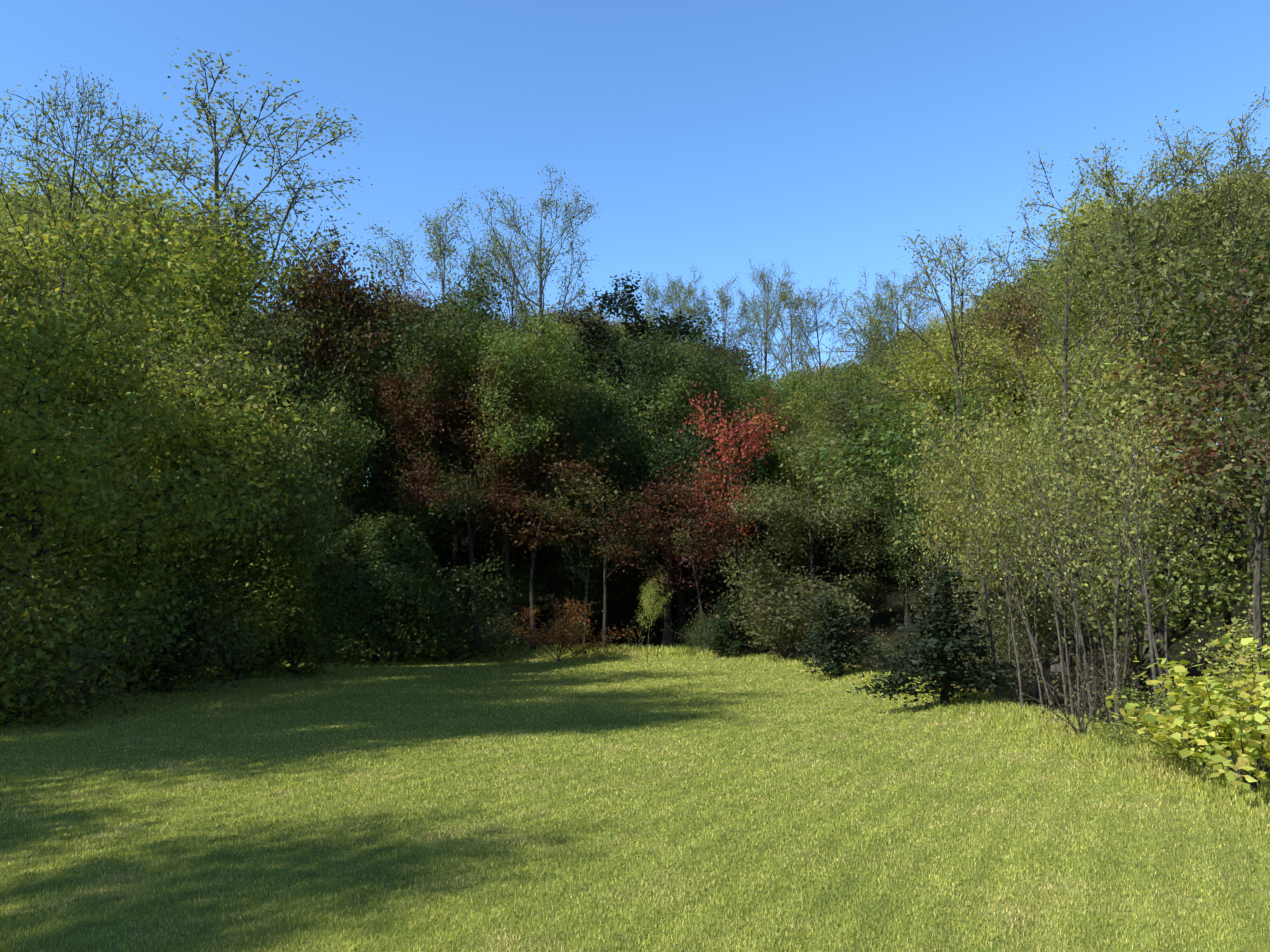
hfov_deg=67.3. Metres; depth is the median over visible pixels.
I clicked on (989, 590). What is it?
sap tree
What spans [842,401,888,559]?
broad tree
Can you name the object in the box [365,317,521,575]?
broad tree
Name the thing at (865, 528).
broad tree
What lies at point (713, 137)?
sky
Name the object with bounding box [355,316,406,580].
poplar tree
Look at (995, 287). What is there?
broad tree
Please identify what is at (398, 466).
broad tree
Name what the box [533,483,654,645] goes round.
sap tree
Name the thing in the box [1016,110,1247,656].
poplar tree
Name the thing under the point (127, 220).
poplar tree
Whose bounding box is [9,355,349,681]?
edge tree
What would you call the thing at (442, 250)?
poplar tree
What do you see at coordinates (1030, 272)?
broad tree
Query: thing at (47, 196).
broad tree
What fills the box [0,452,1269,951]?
lawn ground
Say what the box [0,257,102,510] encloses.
broad tree
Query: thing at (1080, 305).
broad tree
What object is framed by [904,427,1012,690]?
sap tree
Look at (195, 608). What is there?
shrub
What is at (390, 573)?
bush
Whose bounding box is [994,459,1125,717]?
bare tree
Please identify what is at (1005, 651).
shrub
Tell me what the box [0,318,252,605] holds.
edge tree
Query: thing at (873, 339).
broad tree
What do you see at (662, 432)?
broad tree
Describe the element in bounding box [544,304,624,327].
broad tree
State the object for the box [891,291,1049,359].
broad tree
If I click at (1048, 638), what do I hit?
shrub
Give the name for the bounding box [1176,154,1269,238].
broad tree
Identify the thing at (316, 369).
poplar tree
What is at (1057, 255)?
poplar tree
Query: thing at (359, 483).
sap tree
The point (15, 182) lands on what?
broad tree
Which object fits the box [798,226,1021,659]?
poplar tree
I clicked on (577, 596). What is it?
edge tree
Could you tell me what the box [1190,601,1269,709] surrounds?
shrub
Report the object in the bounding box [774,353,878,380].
broad tree
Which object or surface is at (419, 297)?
broad tree
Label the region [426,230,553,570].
poplar tree
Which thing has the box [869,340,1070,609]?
broad tree
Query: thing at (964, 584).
sap tree
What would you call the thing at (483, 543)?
broad tree
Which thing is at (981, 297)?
broad tree
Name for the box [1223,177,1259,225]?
poplar tree
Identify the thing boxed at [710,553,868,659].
shrub
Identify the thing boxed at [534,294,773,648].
broad tree
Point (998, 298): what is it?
broad tree
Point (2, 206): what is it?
broad tree
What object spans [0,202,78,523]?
broad tree
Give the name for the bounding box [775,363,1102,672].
sap tree
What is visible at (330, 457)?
broad tree
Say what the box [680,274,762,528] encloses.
poplar tree
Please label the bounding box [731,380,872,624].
broad tree
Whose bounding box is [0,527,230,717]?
shrub
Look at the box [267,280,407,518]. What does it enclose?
broad tree
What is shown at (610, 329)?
poplar tree
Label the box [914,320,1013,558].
broad tree
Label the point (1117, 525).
bare tree
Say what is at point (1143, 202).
poplar tree
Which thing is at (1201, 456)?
sap tree
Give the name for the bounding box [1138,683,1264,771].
shrub
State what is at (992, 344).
broad tree
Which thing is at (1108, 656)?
shrub
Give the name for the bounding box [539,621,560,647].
brush tree
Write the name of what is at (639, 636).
weed tree
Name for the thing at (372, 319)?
broad tree
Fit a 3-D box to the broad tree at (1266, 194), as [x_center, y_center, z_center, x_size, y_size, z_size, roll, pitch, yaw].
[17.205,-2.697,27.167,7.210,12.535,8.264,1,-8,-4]
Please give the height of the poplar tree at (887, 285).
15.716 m
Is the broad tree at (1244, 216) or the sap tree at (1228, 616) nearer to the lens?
the sap tree at (1228, 616)
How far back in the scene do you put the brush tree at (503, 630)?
34.62 m
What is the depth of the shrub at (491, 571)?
42.50 m
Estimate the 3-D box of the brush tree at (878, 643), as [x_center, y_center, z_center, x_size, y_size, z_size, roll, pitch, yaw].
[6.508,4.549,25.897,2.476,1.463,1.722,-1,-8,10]
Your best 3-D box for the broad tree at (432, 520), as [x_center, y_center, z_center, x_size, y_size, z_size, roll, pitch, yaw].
[-8.427,-0.797,35.346,9.549,14.803,9.945,-6,-10,36]
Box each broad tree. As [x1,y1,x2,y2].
[0,162,190,253]
[0,177,156,282]
[0,179,145,247]
[0,195,324,562]
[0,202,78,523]
[0,203,66,255]
[0,206,79,285]
[0,226,41,291]
[0,238,52,496]
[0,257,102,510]
[3,189,95,219]
[9,142,277,309]
[26,183,287,307]
[78,317,288,551]
[83,240,267,331]
[128,306,262,348]
[196,313,310,541]
[227,305,413,537]
[233,340,379,486]
[237,227,478,638]
[261,283,440,486]
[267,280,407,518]
[274,289,435,331]
[275,260,555,646]
[300,335,398,503]
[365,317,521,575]
[365,347,556,651]
[367,335,427,547]
[371,293,516,549]
[377,300,632,644]
[377,334,596,643]
[398,308,552,594]
[404,371,628,633]
[421,291,570,336]
[460,341,583,610]
[470,312,637,555]
[475,294,620,495]
[515,316,637,572]
[525,300,647,513]
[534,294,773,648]
[536,336,683,570]
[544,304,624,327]
[556,357,782,621]
[575,319,690,564]
[576,364,686,600]
[582,339,688,389]
[641,382,683,568]
[647,336,785,569]
[656,360,814,617]
[672,370,781,589]
[676,331,771,394]
[678,383,821,596]
[683,365,853,565]
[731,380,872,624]
[748,399,863,587]
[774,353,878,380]
[781,355,843,395]
[790,379,962,627]
[797,370,851,412]
[812,340,1022,596]
[816,357,915,573]
[824,345,904,379]
[827,360,881,546]
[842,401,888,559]
[845,318,945,375]
[862,335,945,538]
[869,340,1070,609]
[878,311,1141,609]
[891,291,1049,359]
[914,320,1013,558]
[930,316,1116,556]
[939,254,1105,323]
[957,261,1194,573]
[964,284,1007,310]
[973,275,1014,301]
[1008,213,1161,295]
[1010,262,1162,526]
[1017,160,1269,259]
[1019,237,1269,589]
[1042,267,1152,519]
[1095,218,1269,458]
[1096,136,1269,598]
[1121,281,1269,539]
[1142,219,1269,379]
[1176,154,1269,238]
[1197,197,1268,253]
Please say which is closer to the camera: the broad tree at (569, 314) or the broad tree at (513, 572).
the broad tree at (513, 572)
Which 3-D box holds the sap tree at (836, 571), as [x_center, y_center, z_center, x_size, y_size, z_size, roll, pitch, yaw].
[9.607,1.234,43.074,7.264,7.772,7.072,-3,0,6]
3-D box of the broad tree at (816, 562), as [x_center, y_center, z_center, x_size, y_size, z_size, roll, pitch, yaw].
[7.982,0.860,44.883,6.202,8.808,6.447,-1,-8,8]
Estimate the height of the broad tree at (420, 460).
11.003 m
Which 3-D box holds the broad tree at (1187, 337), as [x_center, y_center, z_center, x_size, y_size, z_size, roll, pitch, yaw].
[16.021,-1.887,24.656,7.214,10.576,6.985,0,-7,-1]
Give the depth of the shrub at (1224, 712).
8.03 m
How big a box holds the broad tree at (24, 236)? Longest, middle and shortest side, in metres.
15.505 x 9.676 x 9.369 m
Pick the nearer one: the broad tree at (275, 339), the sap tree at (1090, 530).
the sap tree at (1090, 530)
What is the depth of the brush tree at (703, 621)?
31.07 m
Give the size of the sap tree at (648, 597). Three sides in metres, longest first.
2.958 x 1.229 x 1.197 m
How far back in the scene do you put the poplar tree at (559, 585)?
48.42 m
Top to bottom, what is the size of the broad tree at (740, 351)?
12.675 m
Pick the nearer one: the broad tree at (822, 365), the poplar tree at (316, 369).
the poplar tree at (316, 369)
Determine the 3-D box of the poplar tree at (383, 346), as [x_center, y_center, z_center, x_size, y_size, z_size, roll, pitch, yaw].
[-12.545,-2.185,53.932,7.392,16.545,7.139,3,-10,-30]
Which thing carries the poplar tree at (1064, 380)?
on the lawn ground at (626, 614)
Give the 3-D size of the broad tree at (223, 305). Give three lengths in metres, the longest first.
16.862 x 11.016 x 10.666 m
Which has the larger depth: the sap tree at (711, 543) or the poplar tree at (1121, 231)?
the poplar tree at (1121, 231)
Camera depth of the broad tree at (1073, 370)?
31.41 m
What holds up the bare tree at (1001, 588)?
on the lawn ground at (626, 614)
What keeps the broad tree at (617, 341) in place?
on the lawn ground at (626, 614)
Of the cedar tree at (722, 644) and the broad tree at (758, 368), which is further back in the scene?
the broad tree at (758, 368)
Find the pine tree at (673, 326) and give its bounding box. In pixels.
[548,270,712,628]
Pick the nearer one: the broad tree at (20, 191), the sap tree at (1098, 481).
the sap tree at (1098, 481)
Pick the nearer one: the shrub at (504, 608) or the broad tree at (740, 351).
the shrub at (504, 608)
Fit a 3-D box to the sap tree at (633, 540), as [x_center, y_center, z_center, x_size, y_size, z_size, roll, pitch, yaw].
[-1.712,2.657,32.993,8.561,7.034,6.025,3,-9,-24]
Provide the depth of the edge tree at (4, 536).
27.55 m
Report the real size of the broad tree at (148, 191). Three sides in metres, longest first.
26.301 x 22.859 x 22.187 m
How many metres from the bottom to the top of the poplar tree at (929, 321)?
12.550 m
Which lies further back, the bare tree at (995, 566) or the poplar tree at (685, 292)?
the poplar tree at (685, 292)
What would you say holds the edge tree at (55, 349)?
on the lawn ground at (626, 614)
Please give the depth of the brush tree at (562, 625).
33.25 m
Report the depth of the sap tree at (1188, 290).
10.66 m
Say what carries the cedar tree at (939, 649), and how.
on the lawn ground at (626, 614)
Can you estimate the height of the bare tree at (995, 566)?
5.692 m
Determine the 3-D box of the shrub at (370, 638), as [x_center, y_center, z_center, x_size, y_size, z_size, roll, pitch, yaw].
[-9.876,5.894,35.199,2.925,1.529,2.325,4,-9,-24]
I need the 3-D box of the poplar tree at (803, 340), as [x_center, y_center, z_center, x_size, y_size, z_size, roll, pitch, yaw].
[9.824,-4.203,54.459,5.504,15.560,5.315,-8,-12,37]
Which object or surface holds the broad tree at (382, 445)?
on the lawn ground at (626, 614)
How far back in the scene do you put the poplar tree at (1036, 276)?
57.47 m
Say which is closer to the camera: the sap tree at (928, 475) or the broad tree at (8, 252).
the sap tree at (928, 475)
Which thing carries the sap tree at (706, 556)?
on the lawn ground at (626, 614)
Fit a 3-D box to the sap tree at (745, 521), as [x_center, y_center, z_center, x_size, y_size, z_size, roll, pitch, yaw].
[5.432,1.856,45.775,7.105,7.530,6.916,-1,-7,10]
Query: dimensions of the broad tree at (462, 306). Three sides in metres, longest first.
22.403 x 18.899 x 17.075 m
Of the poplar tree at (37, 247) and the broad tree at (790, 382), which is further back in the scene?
the broad tree at (790, 382)
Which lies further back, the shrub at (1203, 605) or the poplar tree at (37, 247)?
the poplar tree at (37, 247)
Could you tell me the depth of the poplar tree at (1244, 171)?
47.86 m
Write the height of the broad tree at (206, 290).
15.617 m
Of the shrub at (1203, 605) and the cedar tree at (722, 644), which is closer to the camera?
the shrub at (1203, 605)
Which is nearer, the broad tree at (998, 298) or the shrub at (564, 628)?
the shrub at (564, 628)
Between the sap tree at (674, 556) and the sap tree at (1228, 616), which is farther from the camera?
the sap tree at (674, 556)
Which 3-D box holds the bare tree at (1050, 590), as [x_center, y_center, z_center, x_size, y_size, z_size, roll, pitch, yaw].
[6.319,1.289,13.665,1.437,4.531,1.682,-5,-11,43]
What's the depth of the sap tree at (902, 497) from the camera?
33.02 m
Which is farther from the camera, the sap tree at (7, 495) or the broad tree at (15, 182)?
the broad tree at (15, 182)
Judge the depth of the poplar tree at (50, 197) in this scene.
26.92 m
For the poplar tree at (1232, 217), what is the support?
on the lawn ground at (626, 614)
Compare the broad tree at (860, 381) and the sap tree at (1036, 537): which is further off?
the broad tree at (860, 381)
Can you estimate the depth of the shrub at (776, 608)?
35.34 m
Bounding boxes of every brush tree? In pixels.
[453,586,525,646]
[466,608,530,644]
[509,629,530,647]
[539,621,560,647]
[542,599,598,645]
[659,584,747,650]
[767,634,807,657]
[847,620,910,667]
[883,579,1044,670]
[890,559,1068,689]
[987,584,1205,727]
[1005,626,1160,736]
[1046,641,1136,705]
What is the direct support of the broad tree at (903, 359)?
on the lawn ground at (626, 614)
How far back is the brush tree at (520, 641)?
33.90 m
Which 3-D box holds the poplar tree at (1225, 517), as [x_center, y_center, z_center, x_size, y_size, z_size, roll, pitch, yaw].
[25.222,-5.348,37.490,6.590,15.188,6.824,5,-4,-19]
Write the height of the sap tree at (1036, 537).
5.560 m
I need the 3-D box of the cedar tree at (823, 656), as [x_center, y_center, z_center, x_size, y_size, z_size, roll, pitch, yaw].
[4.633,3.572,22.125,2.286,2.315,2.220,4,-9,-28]
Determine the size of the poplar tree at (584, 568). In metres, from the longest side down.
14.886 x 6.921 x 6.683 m
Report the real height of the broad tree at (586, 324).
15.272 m
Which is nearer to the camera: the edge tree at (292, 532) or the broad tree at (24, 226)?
the edge tree at (292, 532)
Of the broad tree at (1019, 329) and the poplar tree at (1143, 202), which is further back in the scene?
the poplar tree at (1143, 202)
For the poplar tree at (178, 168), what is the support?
on the lawn ground at (626, 614)
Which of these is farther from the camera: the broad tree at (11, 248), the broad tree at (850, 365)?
the broad tree at (850, 365)
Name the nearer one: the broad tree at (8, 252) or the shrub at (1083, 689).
the shrub at (1083, 689)
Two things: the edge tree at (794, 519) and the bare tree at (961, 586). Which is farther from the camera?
the edge tree at (794, 519)
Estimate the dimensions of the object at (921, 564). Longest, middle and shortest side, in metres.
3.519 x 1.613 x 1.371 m
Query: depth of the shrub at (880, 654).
22.93 m
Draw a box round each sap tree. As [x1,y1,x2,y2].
[0,460,143,549]
[320,441,440,640]
[381,471,482,571]
[422,388,651,651]
[460,444,715,651]
[478,562,554,617]
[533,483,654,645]
[568,570,622,643]
[610,461,772,636]
[636,572,673,660]
[650,498,695,610]
[676,378,800,649]
[680,507,755,619]
[696,454,792,589]
[740,533,814,597]
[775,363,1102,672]
[775,428,879,586]
[861,401,997,622]
[871,382,1063,699]
[874,502,952,643]
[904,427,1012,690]
[914,433,1036,665]
[917,331,1269,695]
[933,507,1009,691]
[947,363,1097,694]
[949,450,1033,693]
[963,395,1106,702]
[995,405,1102,615]
[1003,390,1266,611]
[1016,390,1205,603]
[1021,277,1269,685]
[1031,154,1269,757]
[1076,497,1113,583]
[1085,251,1269,543]
[1200,370,1269,480]
[1207,561,1269,637]
[1250,376,1269,447]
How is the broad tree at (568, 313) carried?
on the lawn ground at (626, 614)
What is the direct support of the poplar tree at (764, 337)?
on the lawn ground at (626, 614)
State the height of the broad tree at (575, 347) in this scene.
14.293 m
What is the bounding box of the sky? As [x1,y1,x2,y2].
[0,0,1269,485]
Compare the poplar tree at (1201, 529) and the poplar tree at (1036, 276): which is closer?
the poplar tree at (1201, 529)
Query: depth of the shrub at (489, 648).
30.85 m
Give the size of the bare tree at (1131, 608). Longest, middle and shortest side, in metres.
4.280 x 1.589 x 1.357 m
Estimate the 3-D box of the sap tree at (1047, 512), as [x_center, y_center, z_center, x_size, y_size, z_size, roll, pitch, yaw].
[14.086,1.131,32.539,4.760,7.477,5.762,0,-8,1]
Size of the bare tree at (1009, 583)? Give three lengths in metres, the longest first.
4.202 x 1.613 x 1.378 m
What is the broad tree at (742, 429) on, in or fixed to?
on the lawn ground at (626, 614)
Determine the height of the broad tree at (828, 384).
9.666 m
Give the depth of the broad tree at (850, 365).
72.97 m
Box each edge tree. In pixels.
[0,159,343,711]
[0,177,306,732]
[0,265,377,692]
[0,267,120,591]
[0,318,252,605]
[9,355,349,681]
[139,389,393,674]
[267,435,358,598]
[512,449,663,643]
[569,366,786,634]
[707,417,910,648]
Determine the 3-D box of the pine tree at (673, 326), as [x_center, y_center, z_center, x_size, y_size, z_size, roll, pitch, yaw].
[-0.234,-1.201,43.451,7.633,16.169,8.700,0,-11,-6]
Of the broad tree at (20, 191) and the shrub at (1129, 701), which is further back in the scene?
the broad tree at (20, 191)
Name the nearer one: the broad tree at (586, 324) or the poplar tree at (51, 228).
the poplar tree at (51, 228)
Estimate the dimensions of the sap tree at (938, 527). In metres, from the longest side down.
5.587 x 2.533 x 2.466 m
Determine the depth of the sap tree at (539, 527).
33.52 m
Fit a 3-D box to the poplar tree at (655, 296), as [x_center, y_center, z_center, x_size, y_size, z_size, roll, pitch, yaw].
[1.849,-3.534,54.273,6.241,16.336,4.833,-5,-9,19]
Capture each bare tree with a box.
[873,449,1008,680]
[879,366,1085,710]
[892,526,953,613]
[919,478,990,692]
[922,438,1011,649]
[926,407,1029,691]
[929,349,1144,726]
[943,480,1064,706]
[964,490,1062,708]
[967,350,1093,716]
[968,460,1066,701]
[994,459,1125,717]
[999,333,1240,729]
[1002,416,1174,728]
[1005,474,1152,717]
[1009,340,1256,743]
[1013,425,1126,717]
[1039,340,1212,739]
[1053,437,1166,725]
[1060,374,1215,721]
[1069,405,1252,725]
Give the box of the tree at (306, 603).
[142,300,377,677]
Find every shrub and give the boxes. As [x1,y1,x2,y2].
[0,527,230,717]
[0,533,201,727]
[0,551,167,717]
[90,545,272,691]
[120,552,328,684]
[226,563,365,677]
[355,622,395,647]
[398,544,542,660]
[438,560,549,645]
[445,532,583,639]
[493,592,639,661]
[664,610,717,648]
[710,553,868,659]
[737,570,820,652]
[846,632,915,669]
[918,584,1052,698]
[958,534,1151,685]
[998,437,1269,693]
[1077,672,1264,767]
[1079,680,1183,747]
[1097,633,1269,789]
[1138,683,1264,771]
[1172,592,1269,725]
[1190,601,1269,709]
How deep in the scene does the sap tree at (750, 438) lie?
33.81 m
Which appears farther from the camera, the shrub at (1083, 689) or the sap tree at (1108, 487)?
the sap tree at (1108, 487)
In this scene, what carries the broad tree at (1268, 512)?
on the lawn ground at (626, 614)
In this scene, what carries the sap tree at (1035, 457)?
on the lawn ground at (626, 614)
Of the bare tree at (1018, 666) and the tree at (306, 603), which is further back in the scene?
the tree at (306, 603)
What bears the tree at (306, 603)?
on the lawn ground at (626, 614)
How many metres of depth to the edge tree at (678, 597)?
40.20 m
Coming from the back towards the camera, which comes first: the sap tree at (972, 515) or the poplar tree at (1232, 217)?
the poplar tree at (1232, 217)
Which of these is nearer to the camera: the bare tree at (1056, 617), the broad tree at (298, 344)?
the bare tree at (1056, 617)
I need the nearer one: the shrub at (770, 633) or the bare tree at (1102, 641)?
the bare tree at (1102, 641)
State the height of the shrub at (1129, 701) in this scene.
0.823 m
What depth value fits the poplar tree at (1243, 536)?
31.38 m
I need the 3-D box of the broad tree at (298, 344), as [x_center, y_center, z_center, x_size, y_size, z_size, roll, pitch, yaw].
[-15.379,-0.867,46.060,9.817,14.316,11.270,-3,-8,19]
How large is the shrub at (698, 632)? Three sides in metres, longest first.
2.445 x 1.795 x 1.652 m
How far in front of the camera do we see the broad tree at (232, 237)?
72.36 m
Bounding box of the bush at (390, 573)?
[286,510,469,666]
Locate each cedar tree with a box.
[700,592,749,656]
[779,580,886,677]
[846,548,1035,707]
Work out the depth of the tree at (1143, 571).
11.25 m
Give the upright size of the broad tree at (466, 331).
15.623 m
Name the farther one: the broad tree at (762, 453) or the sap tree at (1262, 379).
the broad tree at (762, 453)
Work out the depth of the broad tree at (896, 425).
43.20 m
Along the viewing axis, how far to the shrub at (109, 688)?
14.40 m
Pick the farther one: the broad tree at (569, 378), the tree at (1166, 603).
the broad tree at (569, 378)
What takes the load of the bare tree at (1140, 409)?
on the lawn ground at (626, 614)
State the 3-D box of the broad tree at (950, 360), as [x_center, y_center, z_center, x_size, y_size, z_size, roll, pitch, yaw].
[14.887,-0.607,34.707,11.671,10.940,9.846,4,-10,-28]
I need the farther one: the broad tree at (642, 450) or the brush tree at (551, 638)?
the broad tree at (642, 450)
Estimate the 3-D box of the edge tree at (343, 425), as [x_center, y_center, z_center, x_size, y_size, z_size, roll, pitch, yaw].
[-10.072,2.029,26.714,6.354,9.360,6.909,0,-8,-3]
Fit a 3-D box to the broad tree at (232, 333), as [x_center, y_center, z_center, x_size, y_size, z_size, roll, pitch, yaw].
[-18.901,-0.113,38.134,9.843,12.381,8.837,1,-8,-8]
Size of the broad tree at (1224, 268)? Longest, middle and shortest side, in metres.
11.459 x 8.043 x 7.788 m
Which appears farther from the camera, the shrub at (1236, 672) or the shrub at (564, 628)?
the shrub at (564, 628)
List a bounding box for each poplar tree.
[0,39,372,592]
[0,61,164,509]
[0,185,206,360]
[0,198,144,485]
[1,180,111,318]
[281,328,386,571]
[315,300,412,618]
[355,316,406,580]
[356,179,513,607]
[363,285,423,534]
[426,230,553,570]
[445,160,613,602]
[546,311,603,580]
[576,313,629,504]
[612,276,714,421]
[638,266,717,542]
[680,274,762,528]
[730,259,812,528]
[740,270,840,540]
[776,274,859,536]
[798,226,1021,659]
[830,287,903,535]
[850,264,938,528]
[898,300,978,524]
[921,300,977,331]
[948,200,1222,671]
[956,291,1048,549]
[1006,285,1122,581]
[1009,200,1161,606]
[1012,258,1063,320]
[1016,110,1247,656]
[1040,203,1159,283]
[1054,195,1199,491]
[1092,175,1221,540]
[1105,175,1208,239]
[1113,197,1196,482]
[1118,87,1269,638]
[1143,150,1269,232]
[1157,161,1259,561]
[1180,163,1269,528]
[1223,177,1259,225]
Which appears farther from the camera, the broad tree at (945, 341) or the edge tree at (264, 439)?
the broad tree at (945, 341)
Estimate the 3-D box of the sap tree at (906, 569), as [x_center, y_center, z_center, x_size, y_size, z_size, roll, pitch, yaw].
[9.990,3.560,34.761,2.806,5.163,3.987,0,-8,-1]
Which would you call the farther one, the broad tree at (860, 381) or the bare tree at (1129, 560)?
the broad tree at (860, 381)
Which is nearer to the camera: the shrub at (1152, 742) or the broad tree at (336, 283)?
the shrub at (1152, 742)
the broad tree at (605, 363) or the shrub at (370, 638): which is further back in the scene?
the broad tree at (605, 363)
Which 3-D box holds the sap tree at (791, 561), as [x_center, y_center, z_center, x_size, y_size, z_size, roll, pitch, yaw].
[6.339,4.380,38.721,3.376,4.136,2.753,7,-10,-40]
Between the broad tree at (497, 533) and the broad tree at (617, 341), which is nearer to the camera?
the broad tree at (497, 533)
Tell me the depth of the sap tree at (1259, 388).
24.02 m
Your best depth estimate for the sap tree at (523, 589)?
37.92 m
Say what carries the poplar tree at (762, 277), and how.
on the lawn ground at (626, 614)
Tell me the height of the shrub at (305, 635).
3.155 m
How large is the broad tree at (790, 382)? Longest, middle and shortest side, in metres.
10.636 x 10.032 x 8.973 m
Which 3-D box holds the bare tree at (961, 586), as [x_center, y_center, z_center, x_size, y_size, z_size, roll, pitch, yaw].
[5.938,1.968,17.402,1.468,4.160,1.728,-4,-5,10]
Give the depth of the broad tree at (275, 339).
46.07 m
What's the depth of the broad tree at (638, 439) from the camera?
45.76 m
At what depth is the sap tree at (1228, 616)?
19.11 m
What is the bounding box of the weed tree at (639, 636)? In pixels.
[621,617,656,649]
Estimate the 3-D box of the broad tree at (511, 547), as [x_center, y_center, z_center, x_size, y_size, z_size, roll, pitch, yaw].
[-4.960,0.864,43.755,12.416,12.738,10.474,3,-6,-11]
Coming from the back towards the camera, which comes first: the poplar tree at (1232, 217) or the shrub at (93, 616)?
the poplar tree at (1232, 217)
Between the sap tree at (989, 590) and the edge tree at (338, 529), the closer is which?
the sap tree at (989, 590)
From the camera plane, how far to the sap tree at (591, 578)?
39.19 m
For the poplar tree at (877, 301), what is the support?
on the lawn ground at (626, 614)
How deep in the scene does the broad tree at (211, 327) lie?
42.10 m
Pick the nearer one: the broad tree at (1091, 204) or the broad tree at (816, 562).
the broad tree at (816, 562)
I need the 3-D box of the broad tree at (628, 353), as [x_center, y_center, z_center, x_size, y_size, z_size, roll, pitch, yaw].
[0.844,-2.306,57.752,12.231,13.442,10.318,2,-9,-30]
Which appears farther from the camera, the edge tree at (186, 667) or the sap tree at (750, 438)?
the sap tree at (750, 438)
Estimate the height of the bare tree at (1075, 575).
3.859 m
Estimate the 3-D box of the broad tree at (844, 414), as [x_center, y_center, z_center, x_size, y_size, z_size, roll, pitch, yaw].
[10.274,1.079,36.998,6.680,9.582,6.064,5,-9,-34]
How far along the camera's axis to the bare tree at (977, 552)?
17.65 m
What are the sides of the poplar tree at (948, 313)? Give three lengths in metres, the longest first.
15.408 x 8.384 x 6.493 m
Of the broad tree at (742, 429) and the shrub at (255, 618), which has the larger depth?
the broad tree at (742, 429)
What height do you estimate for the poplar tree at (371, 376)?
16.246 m
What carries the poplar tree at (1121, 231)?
on the lawn ground at (626, 614)
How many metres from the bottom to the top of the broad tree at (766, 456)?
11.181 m
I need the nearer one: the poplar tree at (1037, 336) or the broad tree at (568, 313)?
the poplar tree at (1037, 336)
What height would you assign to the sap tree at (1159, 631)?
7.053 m
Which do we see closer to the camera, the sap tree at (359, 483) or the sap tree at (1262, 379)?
the sap tree at (1262, 379)
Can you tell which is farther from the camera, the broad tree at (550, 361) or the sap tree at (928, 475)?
the broad tree at (550, 361)
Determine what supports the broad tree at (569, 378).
on the lawn ground at (626, 614)
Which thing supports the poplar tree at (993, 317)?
on the lawn ground at (626, 614)
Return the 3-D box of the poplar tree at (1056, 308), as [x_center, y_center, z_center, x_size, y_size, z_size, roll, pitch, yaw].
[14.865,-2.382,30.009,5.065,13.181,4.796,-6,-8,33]
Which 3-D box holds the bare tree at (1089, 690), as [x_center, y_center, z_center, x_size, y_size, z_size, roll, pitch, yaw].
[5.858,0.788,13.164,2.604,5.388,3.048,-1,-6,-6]
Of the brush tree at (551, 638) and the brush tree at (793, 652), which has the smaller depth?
the brush tree at (793, 652)
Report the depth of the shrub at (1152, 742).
9.50 m
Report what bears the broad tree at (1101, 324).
on the lawn ground at (626, 614)
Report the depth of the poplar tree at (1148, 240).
49.36 m
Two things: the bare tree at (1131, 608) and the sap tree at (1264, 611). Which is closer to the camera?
the bare tree at (1131, 608)

